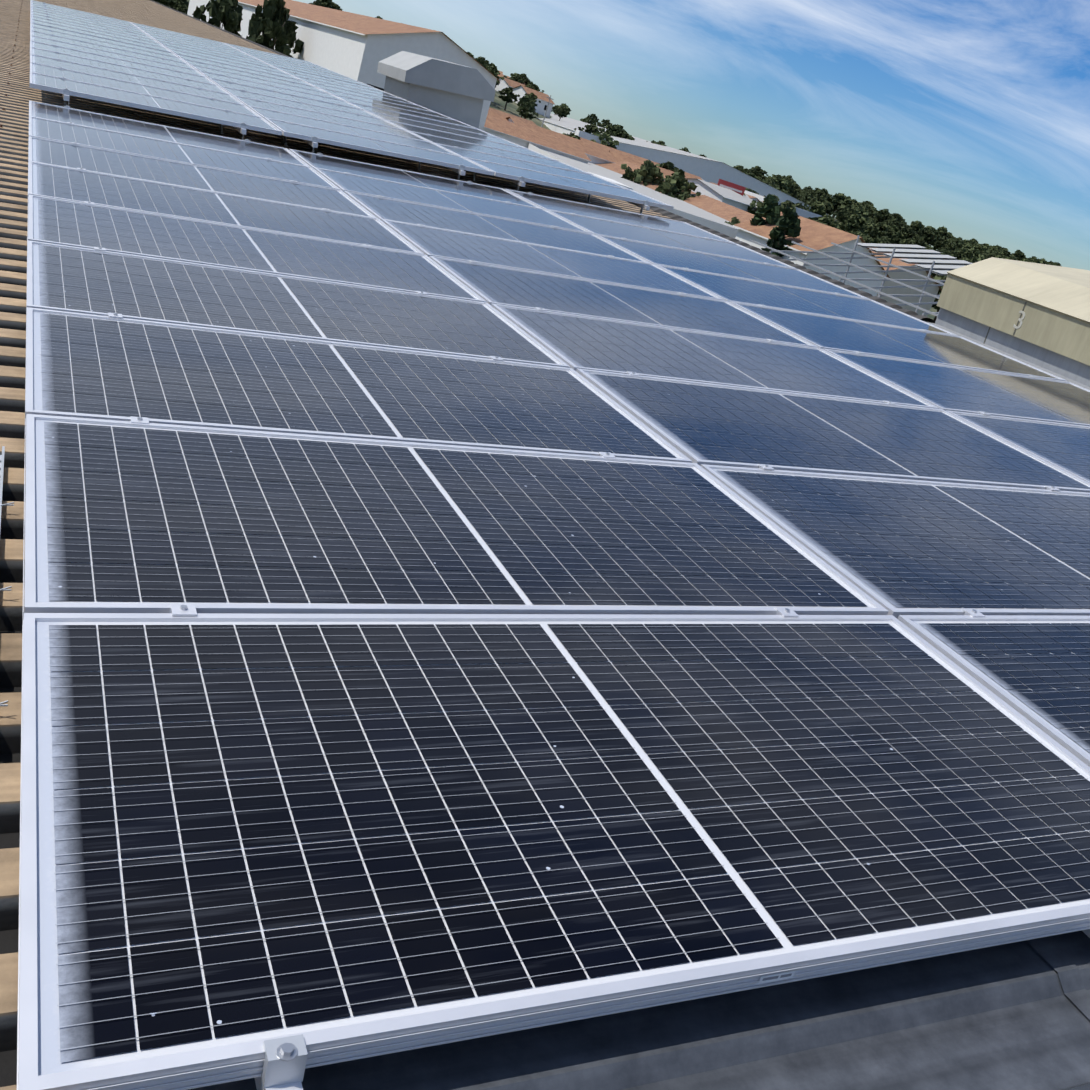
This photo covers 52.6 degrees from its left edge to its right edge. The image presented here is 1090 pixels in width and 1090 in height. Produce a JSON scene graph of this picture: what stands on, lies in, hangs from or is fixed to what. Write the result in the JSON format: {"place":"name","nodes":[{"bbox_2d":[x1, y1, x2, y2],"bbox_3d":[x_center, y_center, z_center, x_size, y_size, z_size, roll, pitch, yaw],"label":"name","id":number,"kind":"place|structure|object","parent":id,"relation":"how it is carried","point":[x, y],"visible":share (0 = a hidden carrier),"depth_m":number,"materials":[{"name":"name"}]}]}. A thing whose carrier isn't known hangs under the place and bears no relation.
{"place":"outdoors","nodes":[
{"label":"outdoors","id":0,"kind":"place"},
{"bbox_2d":[187,0,936,318],"bbox_3d":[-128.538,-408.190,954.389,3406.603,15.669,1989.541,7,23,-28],"label":"hill terrain","id":1,"kind":"structure","parent":0,"point":[498,103],"depth_m":289.75,"materials":[{"name":"soil"}]},
{"bbox_2d":[153,0,183,12],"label":"tree","id":2,"kind":"object","parent":1,"relation":"on","point":[169,3],"visible":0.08,"depth_m":137.05,"materials":[{"name":"green plant"}]},
{"bbox_2d":[192,0,242,36],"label":"tree","id":3,"kind":"object","parent":1,"relation":"on","point":[226,15],"visible":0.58,"depth_m":129.36,"materials":[{"name":"green plant"}]},
{"bbox_2d":[246,0,303,57],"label":"tree","id":4,"kind":"object","parent":1,"relation":"on","point":[274,25],"visible":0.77,"depth_m":122.55,"materials":[{"name":"green plant"}]},
{"bbox_2d":[315,0,336,9],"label":"tree","id":5,"kind":"object","parent":1,"relation":"on","point":[326,3],"visible":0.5,"depth_m":322.35,"materials":[{"name":"green plant"}]},
{"bbox_2d":[0,0,672,1089],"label":"roof","id":6,"kind":"structure","parent":1,"relation":"on","point":[14,114],"depth_m":4.59,"materials":[{"name":"metal"}]},
{"bbox_2d":[0,446,13,705],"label":"galvanized strips","id":7,"kind":"object","parent":6,"relation":"on","point":[1,504],"visible":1,"depth_m":2.62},
{"bbox_2d":[43,2,649,213],"bbox_3d":[-4.908,-7.493,17.607,5.512,0.294,18.480,2,25,-26],"label":"mount","id":8,"kind":"object","parent":6,"relation":"on","point":[313,143],"visible":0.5,"depth_m":10.65,"materials":[{"name":"metal"}]},
{"bbox_2d":[30,0,673,209],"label":"solar panels","id":9,"kind":"object","parent":8,"relation":"on","point":[107,59],"visible":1,"depth_m":12.88,"materials":[{"name":"glass"}]},
{"bbox_2d":[377,51,495,127],"bbox_3d":[-2.214,-8.886,21.771,1.800,1.300,2.000,2,25,-26],"label":"roof ventilator","id":10,"kind":"object","parent":6,"relation":"on","point":[460,93],"visible":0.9,"depth_m":21.00,"materials":[{"name":"metal"}]},
{"bbox_2d":[150,0,934,322],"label":"roof ridge cap","id":11,"kind":"object","parent":6,"relation":"on","point":[802,268],"visible":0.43,"depth_m":11.27,"materials":[{"name":"metal"}]},
{"bbox_2d":[18,100,1089,1089],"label":"solar panels","id":12,"kind":"object","parent":6,"relation":"on","point":[468,682],"visible":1,"depth_m":2.39,"materials":[{"name":"glass"}]},
{"bbox_2d":[17,140,1089,1089],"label":"frame profile ribs","id":13,"kind":"object","parent":12,"relation":"attached to","point":[776,977],"visible":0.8,"depth_m":1.43,"materials":[{"name":"metal"}]},
{"bbox_2d":[64,105,1089,1089],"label":"mount","id":14,"kind":"object","parent":6,"relation":"on","point":[283,1065],"visible":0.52,"depth_m":1.24,"materials":[{"name":"metal"}]},
{"bbox_2d":[188,930,1089,1089],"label":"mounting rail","id":15,"kind":"object","parent":6,"relation":"on","point":[1013,1016],"visible":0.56,"depth_m":1.59,"materials":[{"name":"metal"}]},
{"bbox_2d":[927,322,1089,389],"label":"monitor base flashing","id":16,"kind":"object","parent":6,"relation":"on","point":[1022,360],"visible":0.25,"depth_m":8.58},
{"bbox_2d":[187,0,499,130],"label":"white tiled building","id":17,"kind":"structure","parent":1,"relation":"on","point":[357,47],"depth_m":112.58,"materials":[{"name":"paint"}]},
{"bbox_2d":[475,57,495,73],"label":"tree","id":18,"kind":"object","parent":1,"relation":"on","point":[481,60],"visible":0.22,"depth_m":306.52,"materials":[{"name":"green plant"}]},
{"bbox_2d":[498,87,519,109],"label":"tree","id":19,"kind":"object","parent":1,"relation":"on","point":[509,97],"visible":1,"depth_m":278.95,"materials":[{"name":"green plant"}]},
{"bbox_2d":[494,77,526,95],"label":"village house","id":20,"kind":"structure","parent":1,"relation":"on","point":[506,82],"depth_m":336.39,"materials":[{"name":"ceramic"}]},
{"bbox_2d":[489,107,536,125],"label":"town building","id":21,"kind":"structure","parent":1,"relation":"on","point":[511,115],"depth_m":193.89,"materials":[{"name":"tile"}]},
{"bbox_2d":[503,73,523,83],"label":"tree","id":22,"kind":"object","parent":1,"relation":"on","point":[517,77],"visible":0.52,"depth_m":344.55,"materials":[{"name":"green plant"}]},
{"bbox_2d":[517,95,533,117],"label":"tree","id":23,"kind":"object","parent":1,"relation":"on","point":[524,99],"visible":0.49,"depth_m":276.45,"materials":[{"name":"green plant"}]},
{"bbox_2d":[520,73,532,84],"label":"tree","id":24,"kind":"object","parent":1,"relation":"on","point":[526,80],"visible":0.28,"depth_m":354.13,"materials":[{"name":"green plant"}]},
{"bbox_2d":[516,102,537,119],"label":"tree","id":25,"kind":"object","parent":1,"relation":"on","point":[527,107],"visible":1,"depth_m":261.70,"materials":[{"name":"green plant"}]},
{"bbox_2d":[524,93,540,105],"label":"tree","id":26,"kind":"object","parent":1,"relation":"on","point":[533,96],"visible":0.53,"depth_m":299.07,"materials":[{"name":"green plant"}]},
{"bbox_2d":[512,85,554,117],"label":"village house","id":27,"kind":"structure","parent":1,"relation":"on","point":[521,91],"depth_m":322.62,"materials":[{"name":"paint"}]},
{"bbox_2d":[525,83,543,92],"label":"tree","id":28,"kind":"object","parent":1,"relation":"on","point":[534,87],"visible":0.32,"depth_m":324.92,"materials":[{"name":"green plant"}]},
{"bbox_2d":[483,114,591,163],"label":"town building","id":29,"kind":"structure","parent":1,"relation":"on","point":[520,135],"depth_m":161.97,"materials":[{"name":"tile"}]},
{"bbox_2d":[488,110,587,155],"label":"town building","id":30,"kind":"structure","parent":1,"relation":"on","point":[497,115],"depth_m":174.59,"materials":[{"name":"tile"}]},
{"bbox_2d":[554,106,567,120],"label":"tree","id":31,"kind":"object","parent":1,"relation":"on","point":[560,111],"visible":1,"depth_m":324.45,"materials":[{"name":"green plant"}]},
{"bbox_2d":[507,117,617,163],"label":"town building","id":32,"kind":"structure","parent":1,"relation":"on","point":[596,154],"depth_m":178.35,"materials":[{"name":"ceramic"}]},
{"bbox_2d":[574,124,599,134],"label":"tree","id":33,"kind":"object","parent":1,"relation":"on","point":[592,129],"visible":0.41,"depth_m":252.38,"materials":[{"name":"green plant"}]},
{"bbox_2d":[574,129,609,144],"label":"building","id":34,"kind":"structure","parent":1,"relation":"on","point":[584,135],"depth_m":234.00,"materials":[{"name":"white"}]},
{"bbox_2d":[585,114,599,124],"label":"tree","id":35,"kind":"object","parent":1,"relation":"on","point":[591,118],"visible":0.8,"depth_m":407.88,"materials":[{"name":"green plant"}]},
{"bbox_2d":[594,132,618,148],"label":"tree","id":36,"kind":"object","parent":1,"relation":"on","point":[607,137],"visible":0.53,"depth_m":235.18,"materials":[{"name":"green plant"}]},
{"bbox_2d":[601,125,634,139],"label":"tree","id":37,"kind":"object","parent":1,"relation":"on","point":[619,130],"visible":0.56,"depth_m":279.88,"materials":[{"name":"green plant"}]},
{"bbox_2d":[580,137,701,179],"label":"town building","id":38,"kind":"structure","parent":1,"relation":"on","point":[634,156],"depth_m":207.75,"materials":[{"name":"tile"}]},
{"bbox_2d":[621,160,664,185],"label":"tree","id":39,"kind":"object","parent":1,"relation":"on","point":[648,171],"visible":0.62,"depth_m":149.54,"materials":[{"name":"green plant"}]},
{"bbox_2d":[609,150,690,177],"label":"town building","id":40,"kind":"structure","parent":1,"relation":"on","point":[618,157],"depth_m":190.30,"materials":[{"name":"tile"}]},
{"bbox_2d":[633,178,696,195],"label":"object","id":41,"kind":"object","parent":1,"relation":"on","point":[652,186],"visible":0.02,"depth_m":147.92,"materials":[{"name":"ceramic"}]},
{"bbox_2d":[656,161,684,174],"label":"tree","id":42,"kind":"object","parent":1,"relation":"on","point":[668,165],"visible":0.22,"depth_m":208.08,"materials":[{"name":"green plant"}]},
{"bbox_2d":[655,172,700,200],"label":"tree","id":43,"kind":"object","parent":1,"relation":"on","point":[674,183],"visible":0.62,"depth_m":140.81,"materials":[{"name":"green plant"}]},
{"bbox_2d":[683,195,753,222],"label":"roof","id":44,"kind":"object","parent":1,"relation":"on","point":[725,211],"visible":0.02,"depth_m":130.11,"materials":[{"name":"tile"}]},
{"bbox_2d":[685,178,762,213],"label":"town building","id":45,"kind":"structure","parent":1,"relation":"on","point":[728,196],"depth_m":180.72,"materials":[{"name":"white concrete"}]},
{"bbox_2d":[717,179,745,195],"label":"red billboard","id":46,"kind":"object","parent":1,"relation":"on","point":[738,189],"visible":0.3,"depth_m":187.62,"materials":[{"name":"red"}]},
{"bbox_2d":[733,165,747,173],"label":"tree","id":47,"kind":"object","parent":1,"relation":"on","point":[740,168],"visible":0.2,"depth_m":311.70,"materials":[{"name":"green plant"}]},
{"bbox_2d":[747,168,764,178],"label":"tree","id":48,"kind":"object","parent":1,"relation":"on","point":[754,171],"visible":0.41,"depth_m":352.92,"materials":[{"name":"green plant"}]},
{"bbox_2d":[750,166,767,179],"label":"tree","id":49,"kind":"object","parent":1,"relation":"on","point":[759,169],"visible":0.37,"depth_m":355.34,"materials":[{"name":"green plant"}]},
{"bbox_2d":[747,198,784,214],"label":"tree","id":50,"kind":"object","parent":1,"relation":"on","point":[753,205],"visible":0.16,"depth_m":183.52,"materials":[{"name":"green plant"}]},
{"bbox_2d":[762,179,779,188],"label":"tree","id":51,"kind":"object","parent":1,"relation":"on","point":[770,182],"visible":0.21,"depth_m":271.64,"materials":[{"name":"green plant"}]},
{"bbox_2d":[765,174,786,190],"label":"tree","id":52,"kind":"object","parent":1,"relation":"on","point":[780,181],"visible":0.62,"depth_m":317.05,"materials":[{"name":"green plant"}]},
{"bbox_2d":[779,200,798,215],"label":"tree","id":53,"kind":"object","parent":1,"relation":"on","point":[788,203],"visible":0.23,"depth_m":212.26,"materials":[{"name":"green plant"}]},
{"bbox_2d":[782,175,798,191],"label":"tree","id":54,"kind":"object","parent":1,"relation":"on","point":[789,177],"visible":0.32,"depth_m":345.58,"materials":[{"name":"green plant"}]},
{"bbox_2d":[785,180,797,194],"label":"tree","id":55,"kind":"object","parent":1,"relation":"on","point":[790,185],"visible":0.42,"depth_m":338.64,"materials":[{"name":"green plant"}]},
{"bbox_2d":[794,191,817,201],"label":"tree","id":56,"kind":"object","parent":1,"relation":"on","point":[806,196],"visible":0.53,"depth_m":277.06,"materials":[{"name":"green plant"}]},
{"bbox_2d":[804,201,825,216],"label":"tree","id":57,"kind":"object","parent":1,"relation":"on","point":[818,207],"visible":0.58,"depth_m":255.41,"materials":[{"name":"green plant"}]},
{"bbox_2d":[813,188,832,203],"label":"tree","id":58,"kind":"object","parent":1,"relation":"on","point":[822,192],"visible":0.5,"depth_m":327.77,"materials":[{"name":"green plant"}]},
{"bbox_2d":[807,214,840,228],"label":"tree","id":59,"kind":"object","parent":1,"relation":"on","point":[828,220],"visible":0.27,"depth_m":209.16,"materials":[{"name":"green plant"}]},
{"bbox_2d":[823,201,833,215],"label":"tree","id":60,"kind":"object","parent":1,"relation":"on","point":[828,206],"visible":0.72,"depth_m":307.52,"materials":[{"name":"green plant"}]},
{"bbox_2d":[828,193,853,216],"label":"tree","id":61,"kind":"object","parent":1,"relation":"on","point":[837,199],"visible":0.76,"depth_m":335.10,"materials":[{"name":"green plant"}]},
{"bbox_2d":[833,204,855,221],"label":"tree","id":62,"kind":"object","parent":1,"relation":"on","point":[848,210],"visible":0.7,"depth_m":286.29,"materials":[{"name":"green plant"}]},
{"bbox_2d":[839,214,867,231],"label":"tree","id":63,"kind":"object","parent":1,"relation":"on","point":[857,222],"visible":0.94,"depth_m":251.66,"materials":[{"name":"green plant"}]},
{"bbox_2d":[845,205,868,220],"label":"tree","id":64,"kind":"object","parent":1,"relation":"on","point":[859,209],"visible":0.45,"depth_m":287.46,"materials":[{"name":"green plant"}]},
{"bbox_2d":[863,206,873,218],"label":"tree","id":65,"kind":"object","parent":1,"relation":"on","point":[870,211],"visible":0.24,"depth_m":317.57,"materials":[{"name":"green plant"}]},
{"bbox_2d":[864,236,889,248],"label":"tree","id":66,"kind":"object","parent":1,"relation":"on","point":[877,240],"visible":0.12,"depth_m":187.08,"materials":[{"name":"green plant"}]},
{"bbox_2d":[868,222,892,241],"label":"tree","id":67,"kind":"object","parent":1,"relation":"on","point":[879,228],"visible":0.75,"depth_m":253.54,"materials":[{"name":"green plant"}]},
{"bbox_2d":[873,209,893,222],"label":"tree","id":68,"kind":"object","parent":1,"relation":"on","point":[886,215],"visible":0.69,"depth_m":329.11,"materials":[{"name":"green plant"}]},
{"bbox_2d":[877,225,905,239],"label":"tree","id":69,"kind":"object","parent":1,"relation":"on","point":[893,228],"visible":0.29,"depth_m":274.32,"materials":[{"name":"green plant"}]},
{"bbox_2d":[886,218,903,230],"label":"tree","id":70,"kind":"object","parent":1,"relation":"on","point":[894,222],"visible":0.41,"depth_m":293.03,"materials":[{"name":"green plant"}]},
{"bbox_2d":[890,233,902,243],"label":"tree","id":71,"kind":"object","parent":1,"relation":"on","point":[895,238],"visible":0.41,"depth_m":263.98,"materials":[{"name":"green plant"}]},
{"bbox_2d":[891,213,904,228],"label":"tree","id":72,"kind":"object","parent":1,"relation":"on","point":[899,218],"visible":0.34,"depth_m":356.64,"materials":[{"name":"green plant"}]},
{"bbox_2d":[872,251,941,316],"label":"building","id":73,"kind":"structure","parent":1,"relation":"on","point":[933,290],"depth_m":118.05,"materials":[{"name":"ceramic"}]},
{"bbox_2d":[899,227,916,238],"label":"tree","id":74,"kind":"object","parent":1,"relation":"on","point":[910,232],"visible":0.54,"depth_m":275.19,"materials":[{"name":"green plant"}]},
{"bbox_2d":[897,239,920,248],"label":"tree","id":75,"kind":"object","parent":1,"relation":"on","point":[905,241],"visible":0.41,"depth_m":253.74,"materials":[{"name":"green plant"}]},
{"bbox_2d":[901,220,925,237],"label":"tree","id":76,"kind":"object","parent":1,"relation":"on","point":[919,229],"visible":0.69,"depth_m":312.57,"materials":[{"name":"green plant"}]},
{"bbox_2d":[904,234,926,248],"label":"tree","id":77,"kind":"object","parent":1,"relation":"on","point":[919,238],"visible":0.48,"depth_m":254.12,"materials":[{"name":"green plant"}]},
{"bbox_2d":[923,228,939,244],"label":"tree","id":78,"kind":"object","parent":1,"relation":"on","point":[930,235],"visible":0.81,"depth_m":318.59,"materials":[{"name":"green plant"}]},
{"bbox_2d":[925,226,943,244],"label":"tree","id":79,"kind":"object","parent":1,"relation":"on","point":[937,234],"visible":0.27,"depth_m":329.20,"materials":[{"name":"green plant"}]},
{"bbox_2d":[932,275,946,320],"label":"tree","id":80,"kind":"object","parent":1,"relation":"on","point":[939,277],"visible":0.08,"depth_m":123.12,"materials":[{"name":"green plant"}]},
{"bbox_2d":[931,249,954,276],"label":"tree","id":81,"kind":"object","parent":1,"relation":"on","point":[944,252],"visible":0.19,"depth_m":211.49,"materials":[{"name":"green plant"}]},
{"bbox_2d":[936,226,951,240],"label":"tree","id":82,"kind":"object","parent":1,"relation":"on","point":[942,230],"visible":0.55,"depth_m":340.49,"materials":[{"name":"green plant"}]},
{"bbox_2d":[943,237,965,253],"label":"tree","id":83,"kind":"object","parent":1,"relation":"on","point":[958,242],"visible":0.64,"depth_m":290.71,"materials":[{"name":"green plant"}]},
{"bbox_2d":[948,247,968,258],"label":"tree","id":84,"kind":"object","parent":1,"relation":"on","point":[959,250],"visible":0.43,"depth_m":257.81,"materials":[{"name":"green plant"}]},
{"bbox_2d":[949,248,974,257],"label":"tree","id":85,"kind":"object","parent":1,"relation":"on","point":[969,252],"visible":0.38,"depth_m":257.09,"materials":[{"name":"green plant"}]},
{"bbox_2d":[956,239,980,254],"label":"tree","id":86,"kind":"object","parent":1,"relation":"on","point":[974,249],"visible":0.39,"depth_m":291.38,"materials":[{"name":"green plant"}]},
{"bbox_2d":[957,254,986,262],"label":"tree","id":87,"kind":"object","parent":1,"relation":"on","point":[974,259],"visible":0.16,"depth_m":233.67,"materials":[{"name":"green plant"}]},
{"bbox_2d":[935,257,1089,386],"bbox_3d":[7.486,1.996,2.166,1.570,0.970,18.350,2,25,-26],"label":"industrial building","id":88,"kind":"structure","parent":1,"relation":"on","point":[976,300],"depth_m":8.65,"materials":[{"name":"metal"}]},
{"bbox_2d":[984,302,1026,342],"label":"monitor joints","id":89,"kind":"object","parent":88,"relation":"attached to","point":[1016,325],"visible":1,"depth_m":8.57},
{"bbox_2d":[1013,311,1024,328],"bbox_3d":[3.674,-1.742,8.537,0.004,0.140,0.072,2,25,-26],"label":"painted digit","id":90,"kind":"object","parent":88,"relation":"attached to","point":[1020,320],"visible":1,"depth_m":8.53,"materials":[{"name":"white paint"}]},
{"bbox_2d":[1010,250,1026,260],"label":"tree","id":91,"kind":"object","parent":1,"relation":"on","point":[1018,254],"visible":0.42,"depth_m":372.25,"materials":[{"name":"green plant"}]},
{"bbox_2d":[1020,256,1037,261],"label":"tree","id":92,"kind":"object","parent":1,"relation":"on","point":[1029,259],"visible":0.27,"depth_m":352.24,"materials":[{"name":"green plant"}]},
{"bbox_2d":[293,0,1089,270],"label":"sky","id":93,"kind":"structure","parent":0,"point":[969,118],"materials":[{"name":"blue"}]},
{"label":"ground","id":94,"kind":"structure","parent":0,"visible":0},
{"bbox_2d":[587,171,632,189],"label":"trailer","id":95,"kind":"object","parent":94,"relation":"on","point":[615,182],"visible":0.02,"depth_m":93.11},
{"bbox_2d":[528,143,737,237],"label":"long white unit","id":96,"kind":"object","parent":94,"relation":"on","point":[686,210],"visible":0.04,"depth_m":124.64,"materials":[{"name":"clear metal"}]},
{"bbox_2d":[596,161,689,189],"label":"tiled shop","id":97,"kind":"structure","parent":94,"relation":"on","point":[615,167],"depth_m":176.57,"materials":[{"name":"tile"}]},
{"bbox_2d":[537,114,827,214],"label":"warehouse roof","id":98,"kind":"structure","parent":94,"relation":"on","point":[708,170],"depth_m":253.01,"materials":[{"name":"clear metal"}]},
{"bbox_2d":[725,217,739,225],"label":"bush","id":99,"kind":"object","parent":94,"relation":"on","point":[734,220],"visible":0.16,"depth_m":111.51,"materials":[{"name":"green plant"}]},
{"bbox_2d":[750,194,782,224],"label":"tree","id":100,"kind":"object","parent":94,"relation":"on","point":[769,210],"visible":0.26,"depth_m":93.51,"materials":[{"name":"green plant"}]},
{"bbox_2d":[761,205,800,256],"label":"tree","id":101,"kind":"object","parent":94,"relation":"on","point":[788,223],"visible":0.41,"depth_m":89.00,"materials":[{"name":"green plant"}]},
{"bbox_2d":[744,190,821,217],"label":"building","id":102,"kind":"structure","parent":94,"relation":"on","point":[803,213],"depth_m":215.05,"materials":[{"name":"grey concrete"}]},
{"bbox_2d":[733,212,889,295],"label":"building","id":103,"kind":"structure","parent":94,"relation":"on","point":[818,236],"depth_m":90.39,"materials":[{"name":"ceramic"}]},
{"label":"roof slope","id":104,"kind":"object","parent":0,"visible":0},
{"bbox_2d":[750,235,972,315],"bbox_3d":[4.643,-3.045,13.748,2.720,1.021,3.800,2,25,-26],"label":"roof rack","id":105,"kind":"object","parent":104,"relation":"on","point":[917,255],"visible":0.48,"depth_m":14.25,"materials":[{"name":"grey"}]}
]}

